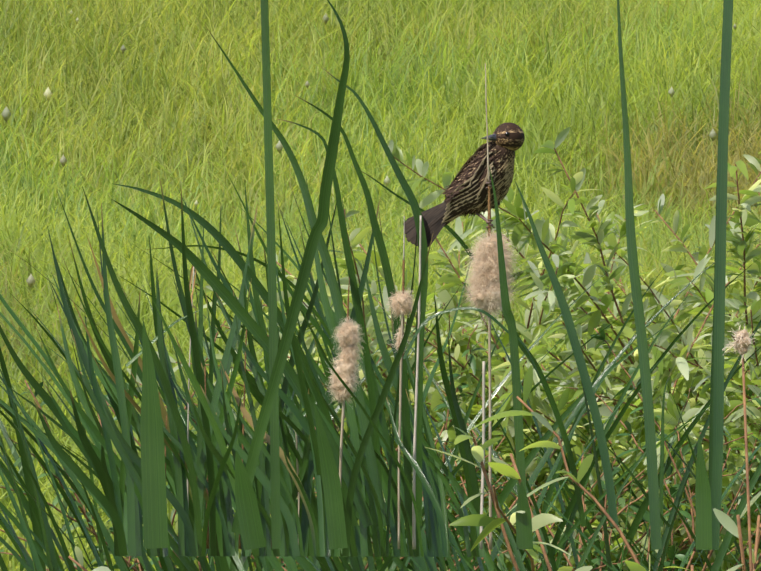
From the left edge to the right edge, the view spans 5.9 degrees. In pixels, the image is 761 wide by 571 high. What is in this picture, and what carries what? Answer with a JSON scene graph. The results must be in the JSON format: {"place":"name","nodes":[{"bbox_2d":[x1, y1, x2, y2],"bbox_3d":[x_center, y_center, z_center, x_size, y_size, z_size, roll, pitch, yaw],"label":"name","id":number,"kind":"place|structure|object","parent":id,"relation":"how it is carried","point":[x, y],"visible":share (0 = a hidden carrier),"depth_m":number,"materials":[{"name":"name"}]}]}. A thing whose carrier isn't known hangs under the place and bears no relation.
{"place":"outdoors","nodes":[
{"label":"outdoors","id":0,"kind":"place"},
{"bbox_2d":[0,320,647,570],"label":"weed clump leaves","id":1,"kind":"object","parent":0,"point":[115,566],"depth_m":13.85,"materials":[{"name":"green plant"}]},
{"bbox_2d":[0,25,670,557],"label":"cattail leaves","id":2,"kind":"object","parent":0,"point":[212,471],"visible":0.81,"depth_m":10.04,"materials":[{"name":"green plant"}]},
{"bbox_2d":[165,415,166,472],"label":"stem","id":3,"kind":"object","parent":2,"relation":"attached to","point":[165,447],"visible":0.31,"depth_m":10.21,"materials":[{"name":"green plant"}]},
{"bbox_2d":[187,266,193,499],"bbox_3d":[-0.260,0.162,10.108,0.011,0.394,0.033,0,5,1],"label":"plant stem","id":4,"kind":"object","parent":2,"relation":"attached to","point":[189,388],"visible":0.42,"depth_m":10.11,"materials":[{"name":"green plant"}]},
{"bbox_2d":[189,265,195,307],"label":"dry leaf","id":5,"kind":"object","parent":4,"relation":"attached to","point":[191,273],"visible":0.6,"depth_m":10.11,"materials":[{"name":"beige plant"}]},
{"bbox_2d":[205,366,208,548],"bbox_3d":[-0.235,0.233,10.007,0.007,0.246,0.022,0,5,1],"label":"stem","id":6,"kind":"object","parent":2,"relation":"attached to","point":[207,544],"visible":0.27,"depth_m":10.01,"materials":[{"name":"plant"}]},
{"bbox_2d":[238,330,246,548],"bbox_3d":[-0.190,0.211,10.154,0.005,0.298,0.038,1,5,13],"label":"stem","id":7,"kind":"object","parent":2,"relation":"attached to","point":[239,546],"visible":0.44,"depth_m":10.16,"materials":[{"name":"plant"}]},
{"bbox_2d":[295,432,299,544],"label":"stem","id":8,"kind":"object","parent":2,"relation":"attached to","point":[297,474],"visible":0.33,"depth_m":10.26,"materials":[{"name":"brown plant"}]},
{"bbox_2d":[339,347,346,482],"bbox_3d":[-0.051,0.199,9.884,0.005,0.304,0.030,3,5,28],"label":"cattail stalk","id":9,"kind":"object","parent":2,"relation":"attached to","point":[341,442],"visible":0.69,"depth_m":9.88,"materials":[{"name":"beige plant"}]},
{"bbox_2d":[325,349,363,408],"bbox_3d":[-0.048,0.125,9.884,0.055,0.091,0.061,0,5,1],"label":"cattail fluff","id":10,"kind":"object","parent":2,"relation":"attached to","point":[345,366],"visible":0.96,"depth_m":9.87,"materials":[{"name":"beige plant"}]},
{"bbox_2d":[331,317,364,354],"bbox_3d":[-0.043,0.070,9.883,0.051,0.062,0.047,-2,5,-18],"label":"cattail fluff top","id":11,"kind":"object","parent":10,"relation":"on","point":[347,334],"visible":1,"depth_m":9.88,"materials":[{"name":"beige plant"}]},
{"bbox_2d":[335,344,362,370],"bbox_3d":[-0.041,0.097,9.884,0.043,0.049,0.037,0,5,1],"label":"cattail fluff","id":12,"kind":"object","parent":10,"relation":"on","point":[351,348],"visible":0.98,"depth_m":9.88,"materials":[{"name":"beige plant"}]},
{"bbox_2d":[346,277,349,322],"bbox_3d":[-0.043,0.020,9.882,0.005,0.060,0.007,0,5,1],"label":"cattail stem tip","id":13,"kind":"object","parent":2,"relation":"attached to","point":[348,302],"visible":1,"depth_m":9.88,"materials":[{"name":"brown plant"}]},
{"bbox_2d":[383,288,419,325],"bbox_3d":[0.030,0.028,9.902,0.054,0.054,0.050,0,5,1],"label":"cattail fluff","id":14,"kind":"object","parent":2,"relation":"attached to","point":[402,303],"visible":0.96,"depth_m":9.89,"materials":[{"name":"beige plant"}]},
{"bbox_2d":[387,327,407,352],"bbox_3d":[0.025,0.073,9.900,0.032,0.042,0.026,0,5,1],"label":"cattail fluff","id":15,"kind":"object","parent":14,"relation":"attached to","point":[397,342],"visible":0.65,"depth_m":9.90,"materials":[{"name":"beige plant"}]},
{"bbox_2d":[412,215,421,548],"bbox_3d":[0.049,0.131,10.001,0.005,0.449,0.054,1,5,9],"label":"stem","id":16,"kind":"object","parent":2,"relation":"attached to","point":[414,457],"visible":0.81,"depth_m":10.00,"materials":[{"name":"beige plant"}]},
{"bbox_2d":[480,361,484,548],"bbox_3d":[0.136,0.227,9.898,0.007,0.250,0.037,0,5,1],"label":"plant stem","id":17,"kind":"object","parent":2,"relation":"attached to","point":[483,442],"visible":0.77,"depth_m":9.90,"materials":[{"name":"plant"}]},
{"bbox_2d":[485,63,489,183],"bbox_3d":[0.144,-0.219,9.998,0.007,0.162,0.021,0,5,1],"label":"cattail stem tip","id":18,"kind":"object","parent":2,"relation":"attached to","point":[487,127],"visible":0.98,"depth_m":9.99,"materials":[{"name":"beige plant"}]},
{"bbox_2d":[488,311,491,548],"bbox_3d":[0.148,0.193,10.000,0.006,0.327,0.021,0,5,1],"label":"cattail stalk","id":19,"kind":"object","parent":2,"relation":"attached to","point":[490,422],"visible":0.79,"depth_m":10.00,"materials":[{"name":"beige plant"}]},
{"bbox_2d":[462,264,519,329],"bbox_3d":[0.147,0.012,9.996,0.088,0.104,0.082,0,5,1],"label":"cattail fluff","id":20,"kind":"object","parent":2,"relation":"attached to","point":[478,296],"visible":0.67,"depth_m":9.98,"materials":[{"name":"beige plant"}]},
{"bbox_2d":[487,184,491,236],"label":"stem","id":21,"kind":"object","parent":20,"relation":"attached to","point":[489,210],"visible":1,"depth_m":10.00,"materials":[{"name":"brown plant"}]},
{"bbox_2d":[463,229,523,282],"bbox_3d":[0.153,-0.034,10.002,0.084,0.093,0.082,0,5,1],"label":"cattail fluff","id":22,"kind":"object","parent":2,"relation":"attached to","point":[504,248],"visible":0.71,"depth_m":9.99,"materials":[{"name":"beige plant"}]},
{"bbox_2d":[0,0,760,570],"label":"meadow grass","id":23,"kind":"structure","parent":0,"point":[166,100],"depth_m":31.54,"materials":[{"name":"green plant"}]},
{"bbox_2d":[1,11,736,287],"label":"meadow seed heads","id":24,"kind":"object","parent":23,"relation":"on","point":[6,114],"visible":0.92,"depth_m":23.62,"materials":[{"name":"beige plant"}]},
{"bbox_2d":[0,325,760,570],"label":"dry grass","id":25,"kind":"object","parent":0,"point":[472,364],"depth_m":14.41,"materials":[{"name":"plant"}]},
{"bbox_2d":[398,314,403,548],"bbox_3d":[0.027,0.185,9.905,0.008,0.336,0.025,0,5,1],"label":"cattail stalk","id":26,"kind":"object","parent":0,"point":[400,396],"visible":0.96,"depth_m":9.90,"materials":[{"name":"plant"}]},
{"bbox_2d":[402,260,404,359],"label":"stem","id":27,"kind":"object","parent":26,"relation":"attached to","point":[403,275],"visible":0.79,"depth_m":9.90,"materials":[{"name":"plant"}]},
{"bbox_2d":[403,216,404,259],"bbox_3d":[0.031,-0.063,9.901,0.002,0.060,0.006,0,5,1],"label":"cattail stem tip","id":28,"kind":"object","parent":27,"relation":"attached to","point":[404,240],"visible":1,"depth_m":9.90,"materials":[{"name":"plant"}]},
{"bbox_2d":[68,365,760,570],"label":"plant","id":29,"kind":"object","parent":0,"point":[726,521],"depth_m":6.76,"materials":[{"name":"green plant"}]},
{"bbox_2d":[79,0,760,20],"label":"meadow grass","id":30,"kind":"structure","parent":0,"point":[680,7],"depth_m":42.28,"materials":[{"name":"green plant"}]},
{"bbox_2d":[140,0,732,550],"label":"cattail leaves","id":31,"kind":"object","parent":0,"point":[246,526],"visible":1,"depth_m":8.13,"materials":[{"name":"green plant"}]},
{"bbox_2d":[442,140,514,217],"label":"bird contour feathers","id":32,"kind":"object","parent":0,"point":[500,156],"visible":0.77,"depth_m":10.02},
{"bbox_2d":[446,149,514,205],"bbox_3d":[0.142,-0.144,10.036,0.068,0.125,0.059,46,4,-29],"label":"bird's body","id":33,"kind":"object","parent":32,"relation":"on","point":[500,182],"visible":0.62,"depth_m":10.01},
{"bbox_2d":[403,202,448,247],"bbox_3d":[0.066,-0.082,10.036,0.071,0.064,0.018,0,5,3],"label":"bird's tail","id":34,"kind":"object","parent":33,"relation":"attached to","point":[433,217],"visible":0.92,"depth_m":10.04},
{"bbox_2d":[443,143,485,201],"bbox_3d":[0.104,-0.135,10.049,0.048,0.136,0.030,46,5,-30],"label":"bird's wing","id":35,"kind":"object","parent":33,"relation":"attached to","point":[469,160],"visible":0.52,"depth_m":10.04,"materials":[{"name":"brown"}]},
{"bbox_2d":[441,151,496,225],"bbox_3d":[0.115,-0.120,10.017,0.048,0.136,0.030,46,5,-29],"label":"bird's wing","id":36,"kind":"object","parent":33,"relation":"attached to","point":[472,196],"visible":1,"depth_m":10.01,"materials":[{"name":"brown"}]},
{"bbox_2d":[476,180,492,228],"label":"bird legs","id":37,"kind":"object","parent":33,"relation":"attached to","point":[483,218],"visible":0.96,"depth_m":10.00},
{"bbox_2d":[481,134,495,140],"bbox_3d":[0.147,-0.201,10.005,0.027,0.012,0.013,1,0,-30],"label":"bird's beak","id":38,"kind":"object","parent":33,"relation":"attached to","point":[492,137],"visible":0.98,"depth_m":10.00},
{"bbox_2d":[493,122,524,150],"bbox_3d":[0.173,-0.201,10.020,0.046,0.040,0.040,1,0,-30],"label":"bird's head","id":39,"kind":"object","parent":33,"relation":"attached to","point":[514,140],"visible":0.96,"depth_m":10.01},
{"bbox_2d":[202,328,760,570],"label":"weed clump","id":40,"kind":"object","parent":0,"point":[680,555],"depth_m":13.73,"materials":[{"name":"green plant"}]},
{"bbox_2d":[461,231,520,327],"bbox_3d":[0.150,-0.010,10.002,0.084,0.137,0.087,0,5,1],"label":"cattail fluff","id":41,"kind":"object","parent":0,"point":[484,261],"visible":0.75,"depth_m":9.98,"materials":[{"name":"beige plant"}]},
{"bbox_2d":[722,322,755,367],"bbox_3d":[0.203,0.034,4.198,0.020,0.025,0.020,0,5,1],"label":"flower head","id":42,"kind":"object","parent":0,"point":[742,343],"visible":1,"depth_m":4.20},
{"label":"ground","id":43,"kind":"structure","parent":0,"visible":0},
{"bbox_2d":[0,208,760,570],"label":"grass blades","id":44,"kind":"object","parent":43,"relation":"on","point":[34,506],"visible":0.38,"depth_m":12.65,"materials":[{"name":"green plant"}]},
{"bbox_2d":[127,127,760,570],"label":"willow shrub twigs","id":45,"kind":"object","parent":43,"relation":"on","point":[593,366],"visible":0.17,"depth_m":14.83,"materials":[{"name":"brown plant"}]},
{"bbox_2d":[427,194,760,569],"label":"willow shrub leaves","id":46,"kind":"object","parent":43,"relation":"on","point":[708,294],"visible":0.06,"depth_m":15.15,"materials":[{"name":"green plant"}]},
{"bbox_2d":[741,354,752,570],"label":"stem","id":47,"kind":"object","parent":43,"relation":"on","point":[747,477],"visible":1,"depth_m":4.20,"materials":[{"name":"beige plant"}]},
{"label":"cattail stalk","id":48,"kind":"object","parent":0,"visible":0},
{"bbox_2d":[481,259,515,304],"bbox_3d":[0.153,-0.006,9.992,0.056,0.067,0.057,-4,6,-41],"label":"cattail fluff","id":49,"kind":"object","parent":48,"relation":"attached to","point":[492,279],"visible":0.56,"depth_m":9.98,"materials":[{"name":"beige plant"}]}
]}

